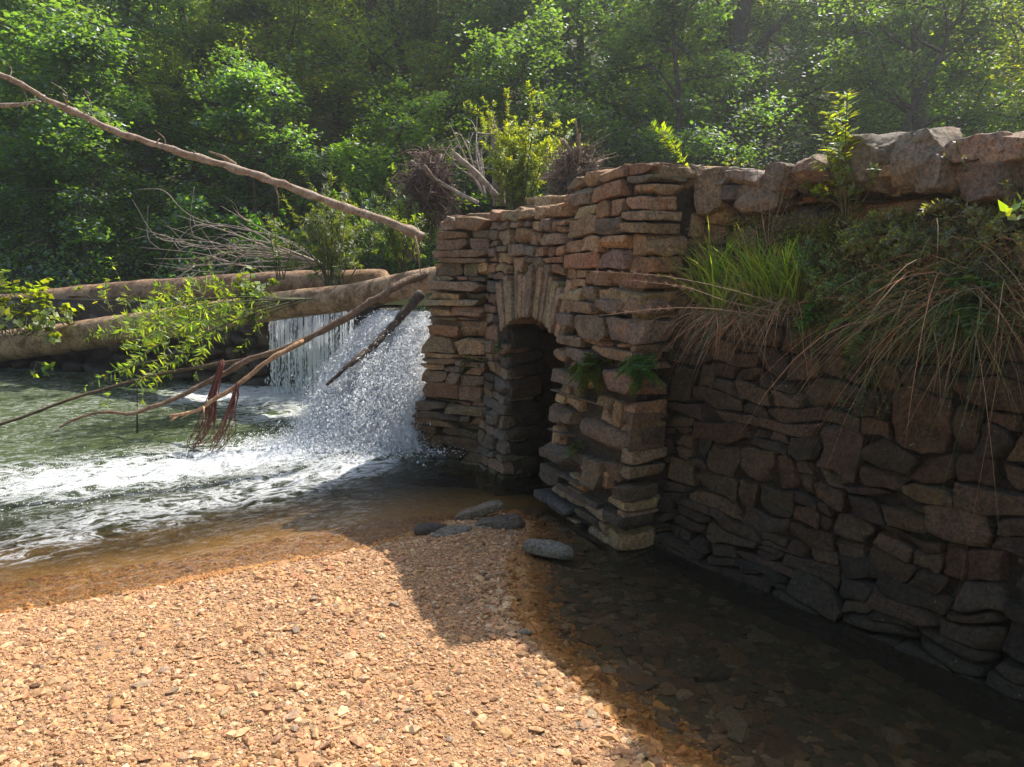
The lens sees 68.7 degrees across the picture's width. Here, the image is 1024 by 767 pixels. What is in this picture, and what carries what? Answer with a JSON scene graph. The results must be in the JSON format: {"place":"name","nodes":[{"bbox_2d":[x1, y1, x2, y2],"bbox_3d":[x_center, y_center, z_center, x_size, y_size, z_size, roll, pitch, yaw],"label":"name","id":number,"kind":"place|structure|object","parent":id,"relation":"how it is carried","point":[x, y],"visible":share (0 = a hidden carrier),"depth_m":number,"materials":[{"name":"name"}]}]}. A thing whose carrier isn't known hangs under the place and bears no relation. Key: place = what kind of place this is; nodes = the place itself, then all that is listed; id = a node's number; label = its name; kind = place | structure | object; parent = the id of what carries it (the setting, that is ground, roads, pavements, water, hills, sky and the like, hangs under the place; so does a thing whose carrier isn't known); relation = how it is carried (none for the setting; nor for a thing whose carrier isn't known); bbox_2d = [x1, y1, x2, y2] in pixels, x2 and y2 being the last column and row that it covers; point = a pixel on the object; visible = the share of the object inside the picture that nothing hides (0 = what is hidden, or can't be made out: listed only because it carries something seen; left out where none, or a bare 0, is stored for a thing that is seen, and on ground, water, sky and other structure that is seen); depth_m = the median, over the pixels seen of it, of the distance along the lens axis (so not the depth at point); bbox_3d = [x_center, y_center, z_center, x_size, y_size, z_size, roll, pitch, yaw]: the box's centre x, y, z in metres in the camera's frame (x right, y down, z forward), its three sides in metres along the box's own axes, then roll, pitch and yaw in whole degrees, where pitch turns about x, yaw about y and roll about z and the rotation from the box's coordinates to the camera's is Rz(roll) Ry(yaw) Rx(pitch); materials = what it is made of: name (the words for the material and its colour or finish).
{"place":"outdoors","nodes":[
{"label":"outdoors","id":0,"kind":"place"},
{"bbox_2d":[0,291,431,311],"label":"pond water","id":1,"kind":"structure","parent":0,"point":[404,302],"depth_m":9.46,"materials":[{"name":"green liquid"}]},
{"bbox_2d":[0,307,466,519],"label":"waterfall","id":2,"kind":"structure","parent":0,"point":[369,400],"depth_m":6.56,"materials":[{"name":"white liquid"}]},
{"bbox_2d":[326,290,425,385],"bbox_3d":[-1.244,-0.434,6.858,1.023,0.824,0.133,-7,12,-36],"label":"wet log","id":3,"kind":"object","parent":2,"relation":"in","point":[417,297],"visible":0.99,"depth_m":6.92,"materials":[{"name":"brown wood"}]},
{"bbox_2d":[0,367,543,609],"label":"water","id":4,"kind":"structure","parent":0,"point":[43,434],"depth_m":6.67,"materials":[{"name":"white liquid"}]},
{"bbox_2d":[0,268,428,433],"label":"fallen limb","id":5,"kind":"object","parent":4,"relation":"on","point":[276,353],"visible":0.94,"depth_m":6.91,"materials":[{"name":"brown wood"}]},
{"bbox_2d":[186,359,224,450],"bbox_3d":[-2.742,0.221,6.638,0.365,0.857,0.245,0,10,0],"label":"root strand","id":6,"kind":"object","parent":5,"relation":"hanging from","point":[214,388],"visible":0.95,"depth_m":6.65},
{"bbox_2d":[210,382,238,450],"bbox_3d":[-2.531,0.305,6.591,0.256,0.624,0.190,0,10,0],"label":"root strand","id":7,"kind":"object","parent":5,"relation":"hanging from","point":[233,401],"visible":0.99,"depth_m":6.60},
{"bbox_2d":[0,267,438,361],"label":"fallen log","id":8,"kind":"object","parent":4,"relation":"on","point":[326,300],"visible":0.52,"depth_m":9.14,"materials":[{"name":"brown wood"}]},
{"bbox_2d":[0,269,84,344],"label":"leafy sapling","id":9,"kind":"object","parent":8,"relation":"on","point":[38,323],"visible":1,"depth_m":10.01,"materials":[{"name":"green plant"}]},
{"bbox_2d":[30,361,57,377],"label":"leafy sprig","id":10,"kind":"object","parent":8,"relation":"hanging from","point":[45,367],"visible":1,"depth_m":10.13,"materials":[{"name":"green plant"}]},
{"bbox_2d":[73,276,131,311],"bbox_3d":[-5.268,-1.148,9.653,0.603,0.463,0.424,2,10,13],"label":"leafy sapling","id":11,"kind":"object","parent":8,"relation":"on","point":[104,294],"visible":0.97,"depth_m":9.68,"materials":[{"name":"green plant"}]},
{"bbox_2d":[82,257,311,405],"bbox_3d":[-3.654,-0.503,7.918,2.012,1.700,2.288,7,12,35],"label":"willow shrub","id":12,"kind":"object","parent":8,"relation":"on","point":[184,316],"visible":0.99,"depth_m":7.84,"materials":[{"name":"green plant"}]},
{"bbox_2d":[219,265,278,324],"bbox_3d":[-2.946,-0.989,8.358,0.579,0.658,0.624,0,10,0],"label":"leafy sapling","id":13,"kind":"object","parent":8,"relation":"on","point":[246,288],"visible":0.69,"depth_m":8.29,"materials":[{"name":"green plant"}]},
{"bbox_2d":[264,215,298,279],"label":"willow shrub","id":14,"kind":"object","parent":8,"relation":"on","point":[278,256],"visible":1,"depth_m":8.84,"materials":[{"name":"green plant"}]},
{"bbox_2d":[359,163,447,272],"bbox_3d":[-1.254,-1.910,8.792,0.894,1.291,1.287,9,13,43],"label":"willow shrub","id":15,"kind":"object","parent":8,"relation":"on","point":[393,247],"visible":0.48,"depth_m":8.60,"materials":[{"name":"green plant"}]},
{"bbox_2d":[384,211,428,262],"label":"leafy shrub","id":16,"kind":"object","parent":8,"relation":"on","point":[405,244],"visible":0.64,"depth_m":7.54,"materials":[{"name":"green plant"}]},
{"bbox_2d":[380,135,486,249],"bbox_3d":[-0.931,-2.147,8.835,1.189,1.437,1.055,-4,10,-22],"label":"root wad","id":17,"kind":"object","parent":8,"relation":"on","point":[428,193],"visible":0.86,"depth_m":8.62,"materials":[{"name":"wood"}]},
{"bbox_2d":[410,160,478,204],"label":"dead branch","id":18,"kind":"object","parent":17,"relation":"attached to","point":[461,194],"visible":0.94,"depth_m":8.45,"materials":[{"name":"brown wood"}]},
{"bbox_2d":[442,118,504,196],"bbox_3d":[-0.422,-2.664,8.719,0.544,0.964,0.764,3,10,17],"label":"dead brush","id":19,"kind":"object","parent":17,"relation":"on","point":[481,187],"visible":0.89,"depth_m":8.70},
{"bbox_2d":[450,149,498,197],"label":"dead branch","id":20,"kind":"object","parent":17,"relation":"attached to","point":[486,184],"visible":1,"depth_m":8.50,"materials":[{"name":"brown wood"}]},
{"bbox_2d":[265,311,353,395],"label":"waterfall","id":21,"kind":"structure","parent":0,"point":[310,327],"depth_m":9.31,"materials":[{"name":"white"}]},
{"bbox_2d":[0,0,1023,766],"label":"ground","id":22,"kind":"structure","parent":0,"point":[890,708],"depth_m":4.50,"materials":[{"name":"gravel"}]},
{"bbox_2d":[0,8,89,268],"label":"tree","id":23,"kind":"object","parent":22,"relation":"on","point":[16,240],"visible":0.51,"depth_m":15.78,"materials":[{"name":"green plant"}]},
{"bbox_2d":[0,1,191,273],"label":"tree","id":24,"kind":"object","parent":22,"relation":"on","point":[76,127],"visible":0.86,"depth_m":14.24,"materials":[{"name":"green plant"}]},
{"bbox_2d":[0,0,242,263],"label":"tree","id":25,"kind":"object","parent":22,"relation":"on","point":[42,25],"visible":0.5,"depth_m":16.38,"materials":[{"name":"green plant"}]},
{"bbox_2d":[0,297,432,453],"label":"weir","id":26,"kind":"object","parent":22,"relation":"on","point":[102,360],"visible":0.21,"depth_m":10.47,"materials":[{"name":"stone"}]},
{"bbox_2d":[0,269,388,300],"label":"fallen log","id":27,"kind":"object","parent":26,"relation":"on","point":[293,280],"visible":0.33,"depth_m":10.61,"materials":[{"name":"brown wood"}]},
{"bbox_2d":[266,169,387,285],"bbox_3d":[-2.274,-1.952,9.497,1.517,1.461,1.526,0,10,0],"label":"willow shrub","id":28,"kind":"object","parent":27,"relation":"on","point":[335,263],"visible":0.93,"depth_m":9.32,"materials":[{"name":"green plant"}]},
{"bbox_2d":[128,189,321,290],"bbox_3d":[-4.331,-1.969,11.038,3.049,1.717,1.515,0,10,0],"label":"dead brush","id":29,"kind":"object","parent":26,"relation":"on","point":[285,253],"visible":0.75,"depth_m":10.88,"materials":[{"name":"wood"}]},
{"bbox_2d":[158,200,289,274],"bbox_3d":[-5.368,-2.592,13.808,2.039,1.642,2.180,-6,11,-33],"label":"bank bush","id":30,"kind":"object","parent":22,"relation":"on","point":[203,235],"visible":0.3,"depth_m":13.70,"materials":[{"name":"green plant"}]},
{"bbox_2d":[157,43,339,274],"bbox_3d":[-5.050,-3.897,14.558,3.448,4.999,3.679,-4,11,-25],"label":"tree","id":31,"kind":"object","parent":22,"relation":"on","point":[233,86],"visible":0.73,"depth_m":14.13,"materials":[{"name":"green plant"}]},
{"bbox_2d":[109,0,397,227],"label":"tree","id":32,"kind":"object","parent":22,"relation":"on","point":[249,13],"visible":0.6,"depth_m":18.20,"materials":[{"name":"green plant"}]},
{"bbox_2d":[0,175,546,306],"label":"undergrowth","id":33,"kind":"object","parent":22,"relation":"on","point":[97,260],"visible":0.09,"depth_m":13.80,"materials":[{"name":"green plant"}]},
{"bbox_2d":[225,206,326,271],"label":"bank bush","id":34,"kind":"object","parent":22,"relation":"on","point":[259,222],"visible":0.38,"depth_m":12.74,"materials":[{"name":"green plant"}]},
{"bbox_2d":[252,0,478,207],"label":"tree","id":35,"kind":"object","parent":22,"relation":"on","point":[314,59],"visible":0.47,"depth_m":18.10,"materials":[{"name":"green plant"}]},
{"bbox_2d":[0,509,737,766],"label":"gravel","id":36,"kind":"structure","parent":22,"relation":"on","point":[598,710],"depth_m":3.00,"materials":[{"name":"gravel"}]},
{"bbox_2d":[430,525,471,536],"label":"rock","id":37,"kind":"object","parent":36,"relation":"on","point":[449,530],"visible":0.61,"depth_m":4.54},
{"bbox_2d":[455,500,503,520],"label":"rock","id":38,"kind":"object","parent":36,"relation":"on","point":[483,509],"visible":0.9,"depth_m":4.85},
{"bbox_2d":[475,514,525,529],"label":"rock","id":39,"kind":"object","parent":36,"relation":"on","point":[512,521],"visible":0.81,"depth_m":4.65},
{"bbox_2d":[515,628,532,635],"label":"rock","id":40,"kind":"object","parent":36,"relation":"on","point":[521,631],"visible":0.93,"depth_m":3.38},
{"bbox_2d":[318,189,435,274],"bbox_3d":[-1.811,-2.380,12.281,2.171,1.613,2.322,9,13,44],"label":"bank bush","id":41,"kind":"object","parent":22,"relation":"on","point":[381,256],"visible":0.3,"depth_m":12.05,"materials":[{"name":"green plant"}]},
{"bbox_2d":[302,72,491,268],"bbox_3d":[-2.271,-3.866,14.566,3.600,4.185,2.731,-8,13,-40],"label":"tree","id":42,"kind":"object","parent":22,"relation":"on","point":[405,129],"visible":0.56,"depth_m":14.20,"materials":[{"name":"green plant"}]},
{"bbox_2d":[414,522,446,535],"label":"rock","id":43,"kind":"object","parent":22,"relation":"on","point":[426,528],"visible":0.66,"depth_m":4.57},
{"bbox_2d":[407,213,497,488],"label":"stone pier","id":44,"kind":"structure","parent":22,"relation":"on","point":[455,304],"depth_m":6.16,"materials":[{"name":"stone"}]},
{"bbox_2d":[0,62,424,273],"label":"dead branch","id":45,"kind":"object","parent":44,"relation":"on","point":[406,230],"visible":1,"depth_m":6.18,"materials":[{"name":"brown wood"}]},
{"bbox_2d":[0,100,40,107],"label":"dead branch","id":46,"kind":"object","parent":45,"relation":"attached to","point":[6,105],"visible":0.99,"depth_m":6.19,"materials":[{"name":"brown wood"}]},
{"bbox_2d":[458,354,487,381],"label":"fern","id":47,"kind":"object","parent":44,"relation":"attached to","point":[469,360],"visible":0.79,"depth_m":6.08,"materials":[{"name":"green plant"}]},
{"bbox_2d":[373,0,584,214],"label":"tree","id":48,"kind":"object","parent":22,"relation":"on","point":[449,73],"visible":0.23,"depth_m":18.59,"materials":[{"name":"green plant"}]},
{"bbox_2d":[491,118,505,205],"bbox_3d":[-0.176,-2.866,9.654,0.195,1.127,0.184,0,10,0],"label":"tree snag","id":49,"kind":"object","parent":22,"relation":"on","point":[496,187],"visible":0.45,"depth_m":9.63,"materials":[{"name":"brown wood"}]},
{"bbox_2d":[415,0,591,209],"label":"tree","id":50,"kind":"object","parent":22,"relation":"on","point":[522,57],"visible":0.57,"depth_m":13.41,"materials":[{"name":"green plant"}]},
{"bbox_2d":[0,0,1023,225],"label":"woodland","id":51,"kind":"object","parent":22,"relation":"on","point":[880,35],"depth_m":21.28,"materials":[{"name":"plant"}]},
{"bbox_2d":[463,80,588,210],"bbox_3d":[0.163,-2.849,9.192,1.560,1.705,1.575,2,10,11],"label":"leafy shrub","id":52,"kind":"object","parent":22,"relation":"on","point":[518,169],"visible":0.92,"depth_m":9.23,"materials":[{"name":"green plant"}]},
{"bbox_2d":[523,538,572,559],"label":"rock","id":53,"kind":"object","parent":22,"relation":"on","point":[550,549],"visible":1,"depth_m":4.27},
{"bbox_2d":[422,0,675,212],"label":"tree","id":54,"kind":"object","parent":22,"relation":"on","point":[567,6],"visible":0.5,"depth_m":16.89,"materials":[{"name":"green plant"}]},
{"bbox_2d":[534,120,619,195],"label":"dry shrub","id":55,"kind":"object","parent":22,"relation":"on","point":[571,164],"visible":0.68,"depth_m":7.62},
{"bbox_2d":[475,162,730,561],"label":"arched wall","id":56,"kind":"structure","parent":22,"relation":"on","point":[550,297],"depth_m":4.66,"materials":[{"name":"stone"}]},
{"bbox_2d":[563,440,588,458],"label":"fern","id":57,"kind":"object","parent":56,"relation":"attached to","point":[574,450],"visible":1,"depth_m":4.78,"materials":[{"name":"green plant"}]},
{"bbox_2d":[565,352,613,400],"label":"fern","id":58,"kind":"object","parent":56,"relation":"attached to","point":[588,370],"visible":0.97,"depth_m":4.57,"materials":[{"name":"green plant"}]},
{"bbox_2d":[615,353,666,398],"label":"fern","id":59,"kind":"object","parent":56,"relation":"attached to","point":[639,367],"visible":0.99,"depth_m":4.13,"materials":[{"name":"green plant"}]},
{"bbox_2d":[560,0,807,168],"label":"tree","id":60,"kind":"object","parent":22,"relation":"on","point":[697,139],"visible":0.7,"depth_m":13.86,"materials":[{"name":"green plant"}]},
{"bbox_2d":[571,0,894,169],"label":"tree","id":61,"kind":"object","parent":22,"relation":"on","point":[739,25],"visible":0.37,"depth_m":17.70,"materials":[{"name":"green plant"}]},
{"bbox_2d":[525,510,1023,766],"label":"bed stones","id":62,"kind":"object","parent":22,"relation":"on","point":[905,737],"visible":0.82,"depth_m":3.20,"materials":[{"name":"stone"}]},
{"bbox_2d":[669,656,731,681],"bbox_3d":[0.799,1.250,3.222,0.272,0.099,0.153,-3,10,-15],"label":"rock","id":63,"kind":"object","parent":62,"relation":"on","point":[704,669],"visible":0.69,"depth_m":3.18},
{"bbox_2d":[647,163,1023,733],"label":"retaining wall","id":64,"kind":"structure","parent":22,"relation":"on","point":[849,558],"depth_m":3.47,"materials":[{"name":"stone"}]},
{"bbox_2d":[647,120,688,166],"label":"weed","id":65,"kind":"object","parent":64,"relation":"on","point":[670,141],"visible":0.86,"depth_m":4.27,"materials":[{"name":"green plant"}]},
{"bbox_2d":[632,306,778,409],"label":"dry grass","id":66,"kind":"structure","parent":64,"relation":"hanging from","point":[705,325],"depth_m":3.90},
{"bbox_2d":[693,166,735,215],"bbox_3d":[1.185,-1.097,4.311,0.331,0.267,0.251,-8,13,-40],"label":"boulder","id":67,"kind":"object","parent":64,"relation":"on","point":[707,200],"visible":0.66,"depth_m":4.19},
{"bbox_2d":[689,165,706,183],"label":"boulder","id":68,"kind":"object","parent":67,"relation":"on","point":[698,169],"visible":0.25,"depth_m":4.25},
{"bbox_2d":[705,166,754,184],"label":"boulder","id":69,"kind":"object","parent":64,"relation":"on","point":[726,180],"visible":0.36,"depth_m":4.13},
{"bbox_2d":[723,169,764,184],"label":"boulder","id":70,"kind":"object","parent":64,"relation":"on","point":[742,177],"visible":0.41,"depth_m":3.97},
{"bbox_2d":[656,213,832,321],"bbox_3d":[1.181,-0.606,3.880,0.912,0.604,0.758,7,12,37],"label":"grass tuft","id":71,"kind":"object","parent":64,"relation":"on","point":[785,283],"visible":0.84,"depth_m":3.88,"materials":[{"name":"green plant"}]},
{"bbox_2d":[588,269,786,316],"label":"seed heads","id":72,"kind":"object","parent":71,"relation":"attached to","point":[656,283],"visible":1,"depth_m":3.65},
{"bbox_2d":[649,269,842,387],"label":"dry grass","id":73,"kind":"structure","parent":64,"relation":"hanging from","point":[711,316],"depth_m":3.86,"materials":[{"name":"plant"}]},
{"bbox_2d":[733,184,796,214],"bbox_3d":[1.390,-1.016,4.070,0.350,0.196,0.364,-7,12,-36],"label":"boulder","id":74,"kind":"object","parent":64,"relation":"on","point":[748,199],"visible":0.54,"depth_m":3.94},
{"bbox_2d":[763,162,810,194],"bbox_3d":[1.500,-1.065,3.898,0.375,0.176,0.183,-4,11,-25],"label":"boulder","id":75,"kind":"object","parent":64,"relation":"on","point":[779,178],"visible":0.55,"depth_m":3.82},
{"bbox_2d":[790,154,829,183],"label":"boulder","id":76,"kind":"object","parent":64,"relation":"on","point":[802,171],"visible":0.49,"depth_m":3.68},
{"bbox_2d":[790,296,837,360],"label":"fern","id":77,"kind":"object","parent":64,"relation":"attached to","point":[807,314],"visible":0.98,"depth_m":3.57,"materials":[{"name":"green plant"}]},
{"bbox_2d":[827,148,854,187],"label":"boulder","id":78,"kind":"object","parent":64,"relation":"on","point":[830,171],"visible":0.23,"depth_m":3.56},
{"bbox_2d":[703,185,1023,337],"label":"ground cover","id":79,"kind":"object","parent":64,"relation":"on","point":[836,224],"visible":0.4,"depth_m":3.49,"materials":[{"name":"green plant"}]},
{"bbox_2d":[687,230,805,283],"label":"grass tuft","id":80,"kind":"object","parent":79,"relation":"on","point":[787,259],"visible":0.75,"depth_m":3.76,"materials":[{"name":"green plant"}]},
{"bbox_2d":[749,158,813,247],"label":"dry weed","id":81,"kind":"object","parent":79,"relation":"on","point":[769,241],"visible":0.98,"depth_m":3.80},
{"bbox_2d":[769,235,854,290],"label":"weed","id":82,"kind":"object","parent":79,"relation":"on","point":[811,270],"visible":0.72,"depth_m":3.63,"materials":[{"name":"green plant"}]},
{"bbox_2d":[812,87,861,221],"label":"weed","id":83,"kind":"object","parent":79,"relation":"on","point":[845,216],"visible":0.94,"depth_m":3.48,"materials":[{"name":"green plant"}]},
{"bbox_2d":[800,141,880,212],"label":"weed","id":84,"kind":"object","parent":79,"relation":"on","point":[852,188],"visible":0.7,"depth_m":3.51,"materials":[{"name":"green plant"}]},
{"bbox_2d":[803,258,904,311],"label":"weed","id":85,"kind":"object","parent":79,"relation":"on","point":[843,280],"visible":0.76,"depth_m":3.39,"materials":[{"name":"green plant"}]},
{"bbox_2d":[835,205,935,263],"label":"weed","id":86,"kind":"object","parent":79,"relation":"on","point":[869,231],"visible":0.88,"depth_m":3.33,"materials":[{"name":"green plant"}]},
{"bbox_2d":[806,169,1023,302],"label":"weed","id":87,"kind":"object","parent":79,"relation":"on","point":[824,232],"visible":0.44,"depth_m":3.51,"materials":[{"name":"green plant"}]},
{"bbox_2d":[871,215,983,276],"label":"weed","id":88,"kind":"object","parent":79,"relation":"on","point":[905,245],"visible":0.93,"depth_m":3.15,"materials":[{"name":"green plant"}]},
{"bbox_2d":[916,179,1023,252],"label":"weed","id":89,"kind":"object","parent":79,"relation":"on","point":[994,225],"visible":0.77,"depth_m":2.96,"materials":[{"name":"green plant"}]},
{"bbox_2d":[925,241,1023,302],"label":"weed","id":90,"kind":"object","parent":79,"relation":"on","point":[1010,265],"visible":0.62,"depth_m":2.98,"materials":[{"name":"green plant"}]},
{"bbox_2d":[835,369,891,418],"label":"vine","id":91,"kind":"object","parent":64,"relation":"attached to","point":[840,400],"visible":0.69,"depth_m":3.39,"materials":[{"name":"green plant"}]},
{"bbox_2d":[823,315,904,371],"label":"fern","id":92,"kind":"object","parent":64,"relation":"attached to","point":[889,318],"visible":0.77,"depth_m":3.26,"materials":[{"name":"green plant"}]},
{"bbox_2d":[719,210,1023,537],"bbox_3d":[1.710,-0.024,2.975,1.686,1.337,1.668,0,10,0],"label":"dry grass","id":93,"kind":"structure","parent":64,"relation":"hanging from","point":[931,296],"depth_m":3.01,"materials":[{"name":"plant"}]},
{"bbox_2d":[837,132,907,192],"bbox_3d":[1.751,-1.032,3.530,0.356,0.280,0.266,-6,11,-31],"label":"boulder","id":94,"kind":"object","parent":64,"relation":"on","point":[873,149],"visible":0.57,"depth_m":3.45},
{"bbox_2d":[889,126,962,190],"bbox_3d":[1.879,-1.012,3.372,0.384,0.281,0.220,-9,13,-41],"label":"boulder","id":95,"kind":"object","parent":64,"relation":"on","point":[911,154],"visible":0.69,"depth_m":3.28,"materials":[{"name":"stone"}]},
{"bbox_2d":[915,153,960,194],"bbox_3d":[1.964,-0.912,3.258,0.371,0.173,0.167,-2,10,-11],"label":"boulder","id":96,"kind":"object","parent":64,"relation":"on","point":[935,174],"visible":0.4,"depth_m":3.19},
{"bbox_2d":[941,141,967,191],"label":"weed","id":97,"kind":"object","parent":64,"relation":"on","point":[963,161],"visible":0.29,"depth_m":3.10,"materials":[{"name":"green plant"}]},
{"bbox_2d":[906,267,1009,365],"bbox_3d":[1.839,-0.248,3.003,0.402,0.436,0.393,0,10,0],"label":"fern","id":98,"kind":"object","parent":64,"relation":"attached to","point":[956,282],"visible":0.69,"depth_m":2.94,"materials":[{"name":"green plant"}]},
{"bbox_2d":[938,131,1011,163],"bbox_3d":[2.022,-0.983,3.165,0.355,0.126,0.271,-7,12,-36],"label":"boulder","id":99,"kind":"object","parent":64,"relation":"on","point":[972,146],"visible":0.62,"depth_m":3.06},
{"bbox_2d":[953,160,1023,203],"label":"boulder","id":100,"kind":"object","parent":64,"relation":"on","point":[978,182],"visible":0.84,"depth_m":3.04,"materials":[{"name":"stone"}]},
{"bbox_2d":[979,131,1023,164],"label":"boulder","id":101,"kind":"object","parent":64,"relation":"on","point":[1013,145],"visible":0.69,"depth_m":2.97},
{"bbox_2d":[990,191,1023,221],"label":"vine","id":102,"kind":"object","parent":64,"relation":"attached to","point":[1003,207],"visible":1,"depth_m":2.78,"materials":[{"name":"green plant"}]},
{"bbox_2d":[760,0,1023,167],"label":"tree","id":103,"kind":"object","parent":22,"relation":"on","point":[963,15],"visible":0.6,"depth_m":13.42,"materials":[{"name":"green plant"}]},
{"bbox_2d":[766,0,1023,137],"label":"tree","id":104,"kind":"object","parent":22,"relation":"on","point":[924,119],"visible":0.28,"depth_m":17.10,"materials":[{"name":"green plant"}]},
{"bbox_2d":[927,0,1023,130],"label":"tree","id":105,"kind":"object","parent":22,"relation":"on","point":[1016,51],"visible":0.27,"depth_m":15.17,"materials":[{"name":"green plant"}]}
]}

